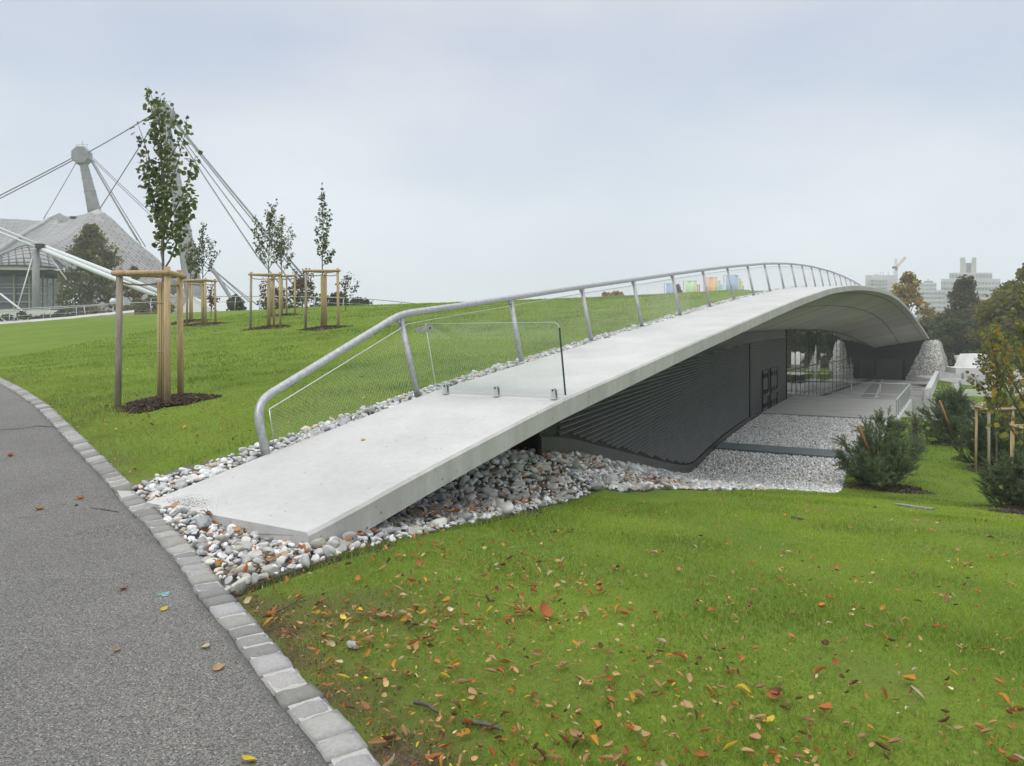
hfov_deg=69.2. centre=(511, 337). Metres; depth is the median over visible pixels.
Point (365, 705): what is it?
fallen leaf
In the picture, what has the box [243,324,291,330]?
mulch bed
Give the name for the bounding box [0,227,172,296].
guy tubes
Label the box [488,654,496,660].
fallen leaf
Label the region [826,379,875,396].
pale paving
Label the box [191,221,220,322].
young tree
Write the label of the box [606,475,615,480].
cobble
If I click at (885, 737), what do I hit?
fallen leaf
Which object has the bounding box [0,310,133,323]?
footpath
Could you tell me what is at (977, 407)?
tree stakes
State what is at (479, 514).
cobble
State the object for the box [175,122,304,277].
stay cable
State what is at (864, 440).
prop stake
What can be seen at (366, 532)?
cobble
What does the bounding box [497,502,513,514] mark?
cobble
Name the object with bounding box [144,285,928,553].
event hall
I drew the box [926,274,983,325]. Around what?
dark tree
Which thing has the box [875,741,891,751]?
fallen leaf
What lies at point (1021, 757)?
fallen leaf
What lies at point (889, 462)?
pine bush
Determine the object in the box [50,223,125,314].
dense tree
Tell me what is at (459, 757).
fallen leaf
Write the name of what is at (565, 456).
cobble
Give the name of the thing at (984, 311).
olive tree
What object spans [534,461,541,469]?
cobble
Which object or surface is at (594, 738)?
fallen leaf
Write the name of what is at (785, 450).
stepping slab
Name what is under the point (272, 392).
ramp railing
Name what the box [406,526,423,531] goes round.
cobble
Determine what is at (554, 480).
cobble
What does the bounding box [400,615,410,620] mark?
fallen leaf
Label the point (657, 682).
fallen leaf
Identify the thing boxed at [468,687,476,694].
fallen leaf
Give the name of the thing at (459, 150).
sky
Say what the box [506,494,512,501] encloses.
cobble
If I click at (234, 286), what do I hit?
stay cable
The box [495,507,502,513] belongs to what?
cobble
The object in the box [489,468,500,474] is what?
cobble
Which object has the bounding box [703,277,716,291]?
banner
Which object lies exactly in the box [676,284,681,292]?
autumn bush
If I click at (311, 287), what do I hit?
sapling
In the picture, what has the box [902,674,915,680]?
fallen leaf
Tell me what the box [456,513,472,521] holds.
cobble
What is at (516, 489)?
cobble
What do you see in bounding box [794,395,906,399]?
upstand
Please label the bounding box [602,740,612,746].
fallen leaf
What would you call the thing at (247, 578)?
cobble
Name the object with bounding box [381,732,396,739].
fallen leaf
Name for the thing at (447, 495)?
cobble
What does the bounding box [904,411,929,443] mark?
pine bush
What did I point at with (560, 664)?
fallen leaf
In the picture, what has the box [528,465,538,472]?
cobble
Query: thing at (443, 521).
cobble
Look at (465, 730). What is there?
fallen leaf
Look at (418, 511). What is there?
cobble
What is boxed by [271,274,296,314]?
tree stakes
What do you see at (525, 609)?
fallen leaf
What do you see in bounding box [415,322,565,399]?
glass barrier
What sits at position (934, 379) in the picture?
parapet wall
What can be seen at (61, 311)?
shrub
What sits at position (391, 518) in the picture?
cobble
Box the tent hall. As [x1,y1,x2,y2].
[0,209,185,312]
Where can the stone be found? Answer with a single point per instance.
(349, 643)
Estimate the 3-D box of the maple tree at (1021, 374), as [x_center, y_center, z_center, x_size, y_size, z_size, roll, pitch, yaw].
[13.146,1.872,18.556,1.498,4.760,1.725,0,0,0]
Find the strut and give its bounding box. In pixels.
[211,267,237,310]
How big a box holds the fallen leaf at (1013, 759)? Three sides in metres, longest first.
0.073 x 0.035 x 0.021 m
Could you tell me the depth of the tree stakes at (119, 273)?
11.04 m
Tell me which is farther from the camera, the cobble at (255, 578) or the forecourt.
the forecourt
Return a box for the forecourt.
[866,379,928,416]
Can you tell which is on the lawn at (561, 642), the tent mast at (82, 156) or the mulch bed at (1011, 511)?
the mulch bed at (1011, 511)
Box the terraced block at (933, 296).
[916,279,944,320]
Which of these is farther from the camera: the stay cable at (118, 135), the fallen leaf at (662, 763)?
the stay cable at (118, 135)
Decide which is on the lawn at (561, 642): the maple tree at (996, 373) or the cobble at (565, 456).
the maple tree at (996, 373)
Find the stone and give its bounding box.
[346,640,361,648]
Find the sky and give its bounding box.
[0,0,1023,316]
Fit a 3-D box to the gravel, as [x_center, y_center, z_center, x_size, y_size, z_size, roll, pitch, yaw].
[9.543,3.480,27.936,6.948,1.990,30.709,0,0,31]
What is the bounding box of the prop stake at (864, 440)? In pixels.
[857,425,871,457]
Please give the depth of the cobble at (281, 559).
5.11 m
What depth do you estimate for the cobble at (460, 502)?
8.20 m
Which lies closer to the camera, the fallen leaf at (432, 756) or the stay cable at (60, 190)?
the fallen leaf at (432, 756)
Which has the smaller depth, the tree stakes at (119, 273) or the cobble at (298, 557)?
the cobble at (298, 557)
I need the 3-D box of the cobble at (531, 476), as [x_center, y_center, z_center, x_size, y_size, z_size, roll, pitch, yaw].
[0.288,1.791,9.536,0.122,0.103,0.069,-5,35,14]
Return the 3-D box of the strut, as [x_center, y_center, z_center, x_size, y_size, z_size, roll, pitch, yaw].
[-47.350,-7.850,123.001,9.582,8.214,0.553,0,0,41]
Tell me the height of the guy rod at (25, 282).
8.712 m
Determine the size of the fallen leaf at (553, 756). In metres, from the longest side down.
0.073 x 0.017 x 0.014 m
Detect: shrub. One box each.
[0,314,13,320]
[15,311,32,319]
[28,315,42,318]
[40,313,52,317]
[52,309,65,317]
[89,309,98,313]
[132,294,175,314]
[226,294,246,310]
[256,286,293,309]
[276,278,328,308]
[327,291,352,305]
[348,296,371,305]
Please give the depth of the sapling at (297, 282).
46.98 m
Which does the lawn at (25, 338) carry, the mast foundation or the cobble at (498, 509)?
the mast foundation
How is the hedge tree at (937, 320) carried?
on the lawn at (561, 642)
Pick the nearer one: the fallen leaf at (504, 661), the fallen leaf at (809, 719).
the fallen leaf at (809, 719)
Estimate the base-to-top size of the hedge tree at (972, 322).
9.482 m
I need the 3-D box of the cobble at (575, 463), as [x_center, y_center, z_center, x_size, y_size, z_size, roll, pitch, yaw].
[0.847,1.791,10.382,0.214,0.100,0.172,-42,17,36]
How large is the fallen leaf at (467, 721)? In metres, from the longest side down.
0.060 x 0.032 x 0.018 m
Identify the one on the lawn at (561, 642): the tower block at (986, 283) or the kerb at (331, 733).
the kerb at (331, 733)
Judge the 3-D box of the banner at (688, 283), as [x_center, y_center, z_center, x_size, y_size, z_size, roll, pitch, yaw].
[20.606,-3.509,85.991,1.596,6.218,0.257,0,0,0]
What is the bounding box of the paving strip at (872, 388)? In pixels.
[861,379,881,397]
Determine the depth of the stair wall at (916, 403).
51.35 m
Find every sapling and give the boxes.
[207,282,219,309]
[259,280,266,308]
[290,269,303,298]
[297,268,315,308]
[335,271,359,310]
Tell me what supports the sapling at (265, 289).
on the lawn at (25, 338)
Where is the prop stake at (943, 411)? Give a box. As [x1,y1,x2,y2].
[939,400,954,439]
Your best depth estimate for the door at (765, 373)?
44.14 m
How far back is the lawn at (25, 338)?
15.50 m
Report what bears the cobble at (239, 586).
on the gravel bed at (456, 486)
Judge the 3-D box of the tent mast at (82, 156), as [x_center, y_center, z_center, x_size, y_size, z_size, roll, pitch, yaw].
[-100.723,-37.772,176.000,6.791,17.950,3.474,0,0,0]
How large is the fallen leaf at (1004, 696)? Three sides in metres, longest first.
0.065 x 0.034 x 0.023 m
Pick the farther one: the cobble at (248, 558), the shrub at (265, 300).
the shrub at (265, 300)
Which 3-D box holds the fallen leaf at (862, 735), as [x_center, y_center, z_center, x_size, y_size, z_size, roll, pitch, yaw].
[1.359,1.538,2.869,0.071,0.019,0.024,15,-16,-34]
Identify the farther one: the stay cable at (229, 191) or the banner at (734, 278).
the stay cable at (229, 191)
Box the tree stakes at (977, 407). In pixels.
[973,404,1015,472]
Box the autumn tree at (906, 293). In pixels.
[890,270,938,322]
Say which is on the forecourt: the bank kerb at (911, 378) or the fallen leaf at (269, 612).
the bank kerb at (911, 378)
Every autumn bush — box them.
[123,266,144,314]
[602,290,624,296]
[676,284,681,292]
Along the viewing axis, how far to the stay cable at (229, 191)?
134.63 m
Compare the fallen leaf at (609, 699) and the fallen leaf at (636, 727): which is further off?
the fallen leaf at (609, 699)
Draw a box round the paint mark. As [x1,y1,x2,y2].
[156,591,170,595]
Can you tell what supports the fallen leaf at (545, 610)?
on the lawn at (561, 642)
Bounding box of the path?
[0,384,329,765]
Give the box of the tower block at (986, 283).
[941,258,999,308]
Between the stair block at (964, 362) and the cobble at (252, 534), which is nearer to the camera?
the cobble at (252, 534)
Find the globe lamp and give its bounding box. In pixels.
[109,298,115,311]
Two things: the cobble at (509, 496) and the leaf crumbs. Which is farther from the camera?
the cobble at (509, 496)
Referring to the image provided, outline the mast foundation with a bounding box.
[183,297,218,312]
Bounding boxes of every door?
[762,369,768,411]
[770,366,777,407]
[877,359,904,379]
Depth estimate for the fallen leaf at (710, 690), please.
3.24 m
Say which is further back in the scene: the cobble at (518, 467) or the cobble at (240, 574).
the cobble at (518, 467)
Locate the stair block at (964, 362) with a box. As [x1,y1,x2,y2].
[946,353,1021,376]
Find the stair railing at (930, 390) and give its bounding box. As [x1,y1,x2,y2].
[914,387,976,404]
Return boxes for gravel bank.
[904,340,947,380]
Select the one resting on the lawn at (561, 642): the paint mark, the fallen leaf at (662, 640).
the fallen leaf at (662, 640)
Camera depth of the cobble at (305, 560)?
5.06 m
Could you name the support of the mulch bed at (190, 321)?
on the lawn at (25, 338)
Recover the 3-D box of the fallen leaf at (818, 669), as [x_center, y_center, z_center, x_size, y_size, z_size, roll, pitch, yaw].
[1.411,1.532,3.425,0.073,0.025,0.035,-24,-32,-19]
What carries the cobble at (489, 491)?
on the gravel bed at (456, 486)
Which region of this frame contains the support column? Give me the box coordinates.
[32,249,39,309]
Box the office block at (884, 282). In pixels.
[865,272,895,291]
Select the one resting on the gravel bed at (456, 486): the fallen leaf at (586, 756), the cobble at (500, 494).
the cobble at (500, 494)
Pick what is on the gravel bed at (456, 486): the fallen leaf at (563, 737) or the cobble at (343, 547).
the cobble at (343, 547)
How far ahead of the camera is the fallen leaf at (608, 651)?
3.62 m
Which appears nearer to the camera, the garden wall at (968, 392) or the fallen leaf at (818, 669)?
the fallen leaf at (818, 669)
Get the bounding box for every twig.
[271,596,304,615]
[413,700,438,712]
[461,718,503,730]
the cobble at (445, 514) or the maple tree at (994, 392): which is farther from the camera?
the maple tree at (994, 392)
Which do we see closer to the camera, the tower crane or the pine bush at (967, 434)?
the pine bush at (967, 434)
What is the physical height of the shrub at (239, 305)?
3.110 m
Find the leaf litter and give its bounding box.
[4,363,1023,765]
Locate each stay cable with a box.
[0,158,70,195]
[0,160,72,198]
[43,163,75,218]
[89,116,148,151]
[91,161,140,244]
[91,162,137,240]
[92,160,145,246]
[93,158,249,301]
[93,160,242,299]
[99,128,151,208]
[173,129,256,255]
[174,126,292,283]
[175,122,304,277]
[175,123,299,277]
[206,263,256,304]
[257,255,299,306]
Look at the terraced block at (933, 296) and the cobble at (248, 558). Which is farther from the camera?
the terraced block at (933, 296)
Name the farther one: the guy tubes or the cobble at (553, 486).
the guy tubes
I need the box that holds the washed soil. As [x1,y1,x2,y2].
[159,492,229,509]
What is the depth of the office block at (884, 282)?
520.00 m
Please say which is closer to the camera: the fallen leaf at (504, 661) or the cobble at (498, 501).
the fallen leaf at (504, 661)
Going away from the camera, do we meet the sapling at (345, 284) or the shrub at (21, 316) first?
the sapling at (345, 284)
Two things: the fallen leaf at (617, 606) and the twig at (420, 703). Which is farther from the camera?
the fallen leaf at (617, 606)
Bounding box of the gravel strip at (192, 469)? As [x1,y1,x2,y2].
[134,344,583,501]
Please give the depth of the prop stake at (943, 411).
30.05 m
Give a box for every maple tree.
[965,323,1020,466]
[968,283,1023,510]
[1008,323,1023,413]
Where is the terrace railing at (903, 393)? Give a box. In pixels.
[796,380,909,416]
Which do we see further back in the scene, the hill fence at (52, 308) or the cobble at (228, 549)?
the hill fence at (52, 308)
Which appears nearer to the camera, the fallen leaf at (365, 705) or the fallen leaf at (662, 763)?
the fallen leaf at (662, 763)
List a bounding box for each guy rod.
[0,293,30,317]
[17,257,32,308]
[47,254,66,279]
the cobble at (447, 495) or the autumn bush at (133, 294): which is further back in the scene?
the autumn bush at (133, 294)
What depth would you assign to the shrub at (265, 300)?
83.83 m
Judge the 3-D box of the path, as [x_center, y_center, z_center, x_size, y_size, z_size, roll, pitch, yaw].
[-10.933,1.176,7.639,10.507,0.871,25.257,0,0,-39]
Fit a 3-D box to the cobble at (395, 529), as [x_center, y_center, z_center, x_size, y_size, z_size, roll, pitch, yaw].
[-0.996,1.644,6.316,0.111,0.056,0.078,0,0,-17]
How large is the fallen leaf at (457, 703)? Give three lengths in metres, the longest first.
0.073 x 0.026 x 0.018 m
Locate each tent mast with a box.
[71,140,100,211]
[151,101,200,298]
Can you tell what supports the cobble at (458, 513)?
on the gravel bed at (456, 486)
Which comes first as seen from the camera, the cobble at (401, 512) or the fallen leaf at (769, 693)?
the fallen leaf at (769, 693)
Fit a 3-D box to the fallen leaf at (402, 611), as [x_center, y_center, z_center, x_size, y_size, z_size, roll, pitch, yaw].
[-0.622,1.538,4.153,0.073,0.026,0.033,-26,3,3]
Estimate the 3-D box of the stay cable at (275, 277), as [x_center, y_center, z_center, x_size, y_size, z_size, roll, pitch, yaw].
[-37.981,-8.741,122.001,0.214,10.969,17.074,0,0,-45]
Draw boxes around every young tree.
[128,87,202,397]
[184,236,200,319]
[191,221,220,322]
[250,198,286,325]
[270,214,296,313]
[314,183,335,326]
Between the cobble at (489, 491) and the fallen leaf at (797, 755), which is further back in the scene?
the cobble at (489, 491)
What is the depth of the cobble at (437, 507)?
7.71 m
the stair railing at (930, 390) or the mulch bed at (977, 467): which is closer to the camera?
the mulch bed at (977, 467)
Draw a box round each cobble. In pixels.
[192,540,202,549]
[196,537,208,550]
[205,557,217,565]
[215,535,230,544]
[225,545,232,555]
[225,565,236,571]
[230,580,245,595]
[231,545,250,552]
[236,575,251,581]
[237,571,250,577]
[238,566,259,574]
[241,536,250,541]
[241,541,251,548]
[241,554,249,559]
[241,555,252,561]
[247,549,264,557]
[249,531,259,538]
[249,573,258,584]
[255,558,264,565]
[258,573,268,578]
[261,566,279,577]
[263,547,274,555]
[276,556,285,564]
[292,553,308,563]
[301,555,309,568]
[309,538,325,548]
[311,554,319,562]
[313,548,323,555]
[322,545,335,557]
[326,540,339,548]
[337,544,346,552]
[340,541,351,546]
[342,531,357,542]
[349,541,360,549]
[364,530,372,535]
[373,532,383,537]
[387,516,394,521]
[391,527,400,534]
[393,508,405,516]
[395,521,405,526]
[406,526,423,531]
[407,527,415,535]
[413,509,425,516]
[427,504,442,510]
[430,518,446,525]
[440,501,450,506]
[441,512,452,517]
[443,492,450,498]
[450,504,459,508]
[452,511,461,515]
[455,501,467,505]
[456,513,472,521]
[459,491,463,500]
[463,493,476,499]
[467,480,472,486]
[471,511,483,517]
[476,492,486,498]
[481,487,497,498]
[482,500,495,507]
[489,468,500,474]
[495,498,503,507]
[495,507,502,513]
[496,489,504,497]
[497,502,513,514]
[500,488,510,493]
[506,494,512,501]
[511,464,522,471]
[512,483,523,492]
[514,492,529,502]
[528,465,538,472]
[529,474,538,479]
[531,498,541,503]
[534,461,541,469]
[539,463,551,470]
[543,475,553,481]
[545,476,558,483]
[549,483,557,492]
[554,491,566,497]
[557,477,564,482]
[561,454,570,459]
[566,489,575,495]
[567,460,578,468]
[589,483,601,489]
[599,465,608,470]
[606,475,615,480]
[619,464,627,470]
[619,484,631,489]
[641,481,649,489]
[659,478,668,484]
[661,482,672,489]
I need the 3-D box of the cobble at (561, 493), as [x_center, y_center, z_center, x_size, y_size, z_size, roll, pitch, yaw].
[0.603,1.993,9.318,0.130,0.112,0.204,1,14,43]
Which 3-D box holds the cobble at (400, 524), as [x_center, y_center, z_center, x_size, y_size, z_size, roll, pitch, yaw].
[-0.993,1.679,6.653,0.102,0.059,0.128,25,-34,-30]
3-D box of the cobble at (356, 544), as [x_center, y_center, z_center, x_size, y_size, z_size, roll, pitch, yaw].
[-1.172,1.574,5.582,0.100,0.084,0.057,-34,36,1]
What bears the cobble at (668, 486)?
on the gravel bed at (456, 486)
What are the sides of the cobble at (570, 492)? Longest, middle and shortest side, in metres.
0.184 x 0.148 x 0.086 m
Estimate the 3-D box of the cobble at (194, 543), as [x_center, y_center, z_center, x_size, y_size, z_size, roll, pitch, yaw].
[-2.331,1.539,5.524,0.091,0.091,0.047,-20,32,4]
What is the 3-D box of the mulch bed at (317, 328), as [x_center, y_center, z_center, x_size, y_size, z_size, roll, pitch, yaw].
[-6.375,-0.312,25.372,1.663,0.264,1.629,0,0,-42]
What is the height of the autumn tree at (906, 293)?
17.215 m
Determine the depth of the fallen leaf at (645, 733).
2.88 m
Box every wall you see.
[0,310,58,320]
[894,399,911,420]
[912,400,985,416]
[925,371,979,399]
[957,389,1023,397]
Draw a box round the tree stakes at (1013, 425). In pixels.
[1009,422,1023,462]
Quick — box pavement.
[918,376,1023,390]
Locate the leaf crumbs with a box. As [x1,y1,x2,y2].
[232,547,773,765]
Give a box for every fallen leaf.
[212,663,224,669]
[242,755,256,760]
[267,610,276,614]
[361,700,371,713]
[364,648,370,656]
[368,737,386,744]
[377,614,389,616]
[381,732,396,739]
[383,753,394,765]
[396,609,406,615]
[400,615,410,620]
[401,724,407,734]
[407,639,419,644]
[423,752,442,759]
[438,742,450,747]
[438,753,444,765]
[441,596,449,602]
[445,717,453,724]
[450,701,460,708]
[454,679,468,682]
[457,753,461,764]
[461,728,469,734]
[464,718,471,723]
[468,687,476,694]
[483,668,497,671]
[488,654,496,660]
[489,747,495,756]
[496,667,504,674]
[499,659,511,662]
[521,605,530,612]
[531,651,541,654]
[536,748,545,760]
[539,600,552,616]
[545,755,562,757]
[557,661,567,666]
[559,734,569,742]
[570,729,584,738]
[572,740,579,749]
[582,605,588,616]
[582,681,592,685]
[583,753,590,762]
[585,734,598,744]
[592,720,601,729]
[598,755,613,758]
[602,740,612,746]
[603,649,615,653]
[605,696,614,701]
[612,753,621,762]
[614,603,621,612]
[622,745,628,753]
[625,724,633,729]
[627,724,640,730]
[629,692,634,701]
[631,689,645,697]
[641,730,649,736]
[654,678,660,687]
[655,759,666,765]
[657,638,665,642]
[672,652,685,658]
[683,699,692,707]
[686,673,691,681]
[693,750,708,757]
[706,684,715,697]
[723,740,737,750]
[727,706,734,714]
[734,683,750,692]
[741,747,753,752]
[749,733,760,739]
[755,683,766,687]
[755,714,765,718]
[763,715,774,722]
[766,690,782,698]
[768,687,781,693]
[768,749,778,753]
[790,753,805,757]
[802,716,814,721]
[814,666,825,675]
[819,702,831,709]
[821,639,829,644]
[858,733,867,738]
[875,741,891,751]
[879,735,895,742]
[881,687,887,698]
[888,738,902,742]
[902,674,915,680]
[911,685,924,698]
[938,716,949,721]
[980,728,993,732]
[996,692,1010,704]
[1006,756,1018,762]
[1012,754,1023,760]
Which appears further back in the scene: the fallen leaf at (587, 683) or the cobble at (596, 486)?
the cobble at (596, 486)
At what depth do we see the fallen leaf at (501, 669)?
3.40 m
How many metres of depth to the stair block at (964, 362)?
86.38 m
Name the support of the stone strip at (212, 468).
on the lawn at (25, 338)
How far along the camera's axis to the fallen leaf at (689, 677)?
3.35 m
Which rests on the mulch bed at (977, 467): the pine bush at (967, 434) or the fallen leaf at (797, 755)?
the pine bush at (967, 434)
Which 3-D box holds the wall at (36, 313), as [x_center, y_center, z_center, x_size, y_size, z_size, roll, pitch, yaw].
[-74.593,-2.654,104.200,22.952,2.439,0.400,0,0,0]
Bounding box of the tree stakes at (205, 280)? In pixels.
[185,278,217,323]
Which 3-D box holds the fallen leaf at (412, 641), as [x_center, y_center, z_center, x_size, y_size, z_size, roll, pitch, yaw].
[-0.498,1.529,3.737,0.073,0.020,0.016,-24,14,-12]
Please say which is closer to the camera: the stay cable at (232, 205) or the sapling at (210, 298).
the sapling at (210, 298)
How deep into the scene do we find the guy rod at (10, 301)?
101.13 m
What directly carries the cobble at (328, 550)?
on the gravel bed at (456, 486)
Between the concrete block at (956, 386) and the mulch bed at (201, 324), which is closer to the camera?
the mulch bed at (201, 324)
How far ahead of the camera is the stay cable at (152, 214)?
153.55 m
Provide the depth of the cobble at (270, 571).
4.86 m
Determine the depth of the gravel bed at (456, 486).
9.06 m
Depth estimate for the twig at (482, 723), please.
2.99 m
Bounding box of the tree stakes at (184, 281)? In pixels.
[176,279,203,319]
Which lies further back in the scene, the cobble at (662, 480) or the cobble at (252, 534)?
the cobble at (662, 480)
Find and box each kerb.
[0,377,380,765]
[906,376,929,380]
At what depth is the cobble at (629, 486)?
10.62 m
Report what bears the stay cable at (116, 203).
attached to the tent mast at (82, 156)
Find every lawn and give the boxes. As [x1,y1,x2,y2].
[0,290,883,483]
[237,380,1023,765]
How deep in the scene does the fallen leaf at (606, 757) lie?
2.71 m
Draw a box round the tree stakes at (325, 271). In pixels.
[303,268,340,329]
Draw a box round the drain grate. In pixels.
[895,503,934,510]
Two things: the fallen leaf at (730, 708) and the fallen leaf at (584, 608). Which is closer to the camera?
the fallen leaf at (730, 708)
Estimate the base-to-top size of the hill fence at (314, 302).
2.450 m
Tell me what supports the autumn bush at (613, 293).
on the lawn at (25, 338)
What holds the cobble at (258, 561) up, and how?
on the gravel bed at (456, 486)
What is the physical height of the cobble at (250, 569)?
0.072 m
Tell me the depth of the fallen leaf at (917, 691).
3.22 m
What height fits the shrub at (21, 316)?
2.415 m
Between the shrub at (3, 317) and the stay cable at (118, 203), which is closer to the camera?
the shrub at (3, 317)
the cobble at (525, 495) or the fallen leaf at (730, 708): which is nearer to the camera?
the fallen leaf at (730, 708)
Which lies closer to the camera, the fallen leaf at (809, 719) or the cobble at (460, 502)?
the fallen leaf at (809, 719)
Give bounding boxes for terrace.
[761,396,906,419]
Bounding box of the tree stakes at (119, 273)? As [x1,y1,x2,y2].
[111,266,186,407]
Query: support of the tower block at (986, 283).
on the ground
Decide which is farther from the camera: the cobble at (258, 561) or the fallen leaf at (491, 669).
the cobble at (258, 561)
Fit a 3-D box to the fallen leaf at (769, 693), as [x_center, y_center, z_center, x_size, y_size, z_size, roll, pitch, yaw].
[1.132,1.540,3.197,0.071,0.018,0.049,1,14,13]
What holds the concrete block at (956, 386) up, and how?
on the lawn at (561, 642)
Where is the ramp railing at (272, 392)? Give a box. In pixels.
[254,262,861,455]
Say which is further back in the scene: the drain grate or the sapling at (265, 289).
the sapling at (265, 289)
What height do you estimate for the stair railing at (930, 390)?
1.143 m
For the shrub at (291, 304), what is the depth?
81.38 m
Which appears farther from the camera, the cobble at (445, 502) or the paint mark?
the cobble at (445, 502)
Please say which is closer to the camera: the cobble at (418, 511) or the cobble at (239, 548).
the cobble at (239, 548)
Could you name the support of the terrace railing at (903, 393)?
on the retaining wall at (908, 406)
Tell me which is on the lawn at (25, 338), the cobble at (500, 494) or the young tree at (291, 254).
the young tree at (291, 254)
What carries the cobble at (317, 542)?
on the gravel bed at (456, 486)
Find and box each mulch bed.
[114,392,221,413]
[171,319,208,323]
[183,322,229,326]
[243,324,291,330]
[266,313,301,316]
[297,325,353,330]
[841,483,936,493]
[923,440,972,447]
[966,465,991,471]
[976,504,1022,510]
[987,509,1023,514]
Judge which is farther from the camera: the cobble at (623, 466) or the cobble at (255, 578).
the cobble at (623, 466)
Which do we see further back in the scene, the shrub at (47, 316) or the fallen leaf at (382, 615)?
the shrub at (47, 316)
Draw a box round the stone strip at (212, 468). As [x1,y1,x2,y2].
[132,286,813,501]
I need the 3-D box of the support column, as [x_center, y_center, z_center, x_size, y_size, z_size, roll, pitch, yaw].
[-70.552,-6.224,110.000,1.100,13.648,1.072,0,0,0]
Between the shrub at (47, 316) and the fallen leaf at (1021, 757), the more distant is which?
the shrub at (47, 316)
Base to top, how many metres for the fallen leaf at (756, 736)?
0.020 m
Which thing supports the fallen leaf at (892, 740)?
on the lawn at (561, 642)
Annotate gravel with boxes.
[658,414,895,492]
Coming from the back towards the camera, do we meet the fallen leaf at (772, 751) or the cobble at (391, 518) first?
the cobble at (391, 518)
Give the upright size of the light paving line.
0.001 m
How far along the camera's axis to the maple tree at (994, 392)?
13.22 m
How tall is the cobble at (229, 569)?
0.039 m
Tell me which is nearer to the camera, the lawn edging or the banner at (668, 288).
the lawn edging
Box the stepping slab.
[716,442,854,458]
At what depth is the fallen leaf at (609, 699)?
3.17 m
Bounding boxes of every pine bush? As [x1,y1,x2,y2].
[832,405,929,487]
[901,383,983,445]
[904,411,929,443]
[939,400,1022,468]
[967,445,1023,505]
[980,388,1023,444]
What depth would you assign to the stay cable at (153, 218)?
154.11 m
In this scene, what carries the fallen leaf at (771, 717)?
on the lawn at (561, 642)
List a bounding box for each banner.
[664,283,673,292]
[683,281,696,292]
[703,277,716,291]
[723,275,737,289]
[738,278,740,289]
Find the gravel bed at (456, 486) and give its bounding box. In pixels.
[161,417,856,599]
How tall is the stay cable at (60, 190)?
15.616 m
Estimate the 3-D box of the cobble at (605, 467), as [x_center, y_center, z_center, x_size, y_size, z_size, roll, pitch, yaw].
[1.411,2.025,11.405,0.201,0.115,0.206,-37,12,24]
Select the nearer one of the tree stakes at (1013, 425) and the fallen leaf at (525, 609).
the fallen leaf at (525, 609)
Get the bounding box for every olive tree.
[963,279,1022,380]
[991,287,1023,365]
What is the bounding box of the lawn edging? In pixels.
[231,489,707,597]
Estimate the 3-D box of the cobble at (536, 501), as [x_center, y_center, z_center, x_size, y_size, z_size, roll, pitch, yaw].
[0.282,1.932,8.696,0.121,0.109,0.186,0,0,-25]
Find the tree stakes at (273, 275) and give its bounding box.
[248,272,282,328]
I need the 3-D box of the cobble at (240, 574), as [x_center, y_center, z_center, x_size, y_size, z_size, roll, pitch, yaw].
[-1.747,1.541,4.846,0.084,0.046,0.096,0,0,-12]
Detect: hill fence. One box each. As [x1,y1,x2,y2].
[0,301,156,321]
[2,305,104,320]
[148,296,417,311]
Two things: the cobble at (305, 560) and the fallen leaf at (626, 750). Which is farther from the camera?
the cobble at (305, 560)
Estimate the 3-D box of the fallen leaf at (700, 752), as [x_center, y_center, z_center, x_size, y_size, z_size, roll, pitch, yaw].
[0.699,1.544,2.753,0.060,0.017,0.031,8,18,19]
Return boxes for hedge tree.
[929,315,952,330]
[930,317,980,366]
[949,314,1005,354]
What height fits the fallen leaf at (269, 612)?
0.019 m
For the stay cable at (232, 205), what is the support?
attached to the tent mast at (196, 289)
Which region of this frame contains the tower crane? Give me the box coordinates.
[892,257,906,282]
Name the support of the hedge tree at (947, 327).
on the lawn at (561, 642)
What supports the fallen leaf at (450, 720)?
on the lawn at (561, 642)
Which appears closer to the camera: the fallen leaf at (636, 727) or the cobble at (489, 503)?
the fallen leaf at (636, 727)
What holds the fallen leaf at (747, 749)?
on the lawn at (561, 642)
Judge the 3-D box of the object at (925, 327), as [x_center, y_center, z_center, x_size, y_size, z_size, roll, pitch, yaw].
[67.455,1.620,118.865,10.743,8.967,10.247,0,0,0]
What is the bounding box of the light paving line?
[874,379,882,397]
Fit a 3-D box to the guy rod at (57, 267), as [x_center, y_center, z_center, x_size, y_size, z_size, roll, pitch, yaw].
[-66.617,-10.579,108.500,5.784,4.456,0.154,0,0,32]
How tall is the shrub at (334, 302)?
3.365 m
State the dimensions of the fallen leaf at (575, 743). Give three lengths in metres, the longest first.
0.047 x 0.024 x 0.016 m
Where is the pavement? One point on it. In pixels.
(958, 380)
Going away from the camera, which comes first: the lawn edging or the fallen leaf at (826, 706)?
the fallen leaf at (826, 706)
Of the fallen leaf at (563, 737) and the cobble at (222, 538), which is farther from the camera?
the cobble at (222, 538)
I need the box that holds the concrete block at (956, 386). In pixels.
[951,384,959,390]
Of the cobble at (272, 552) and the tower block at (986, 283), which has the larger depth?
the tower block at (986, 283)

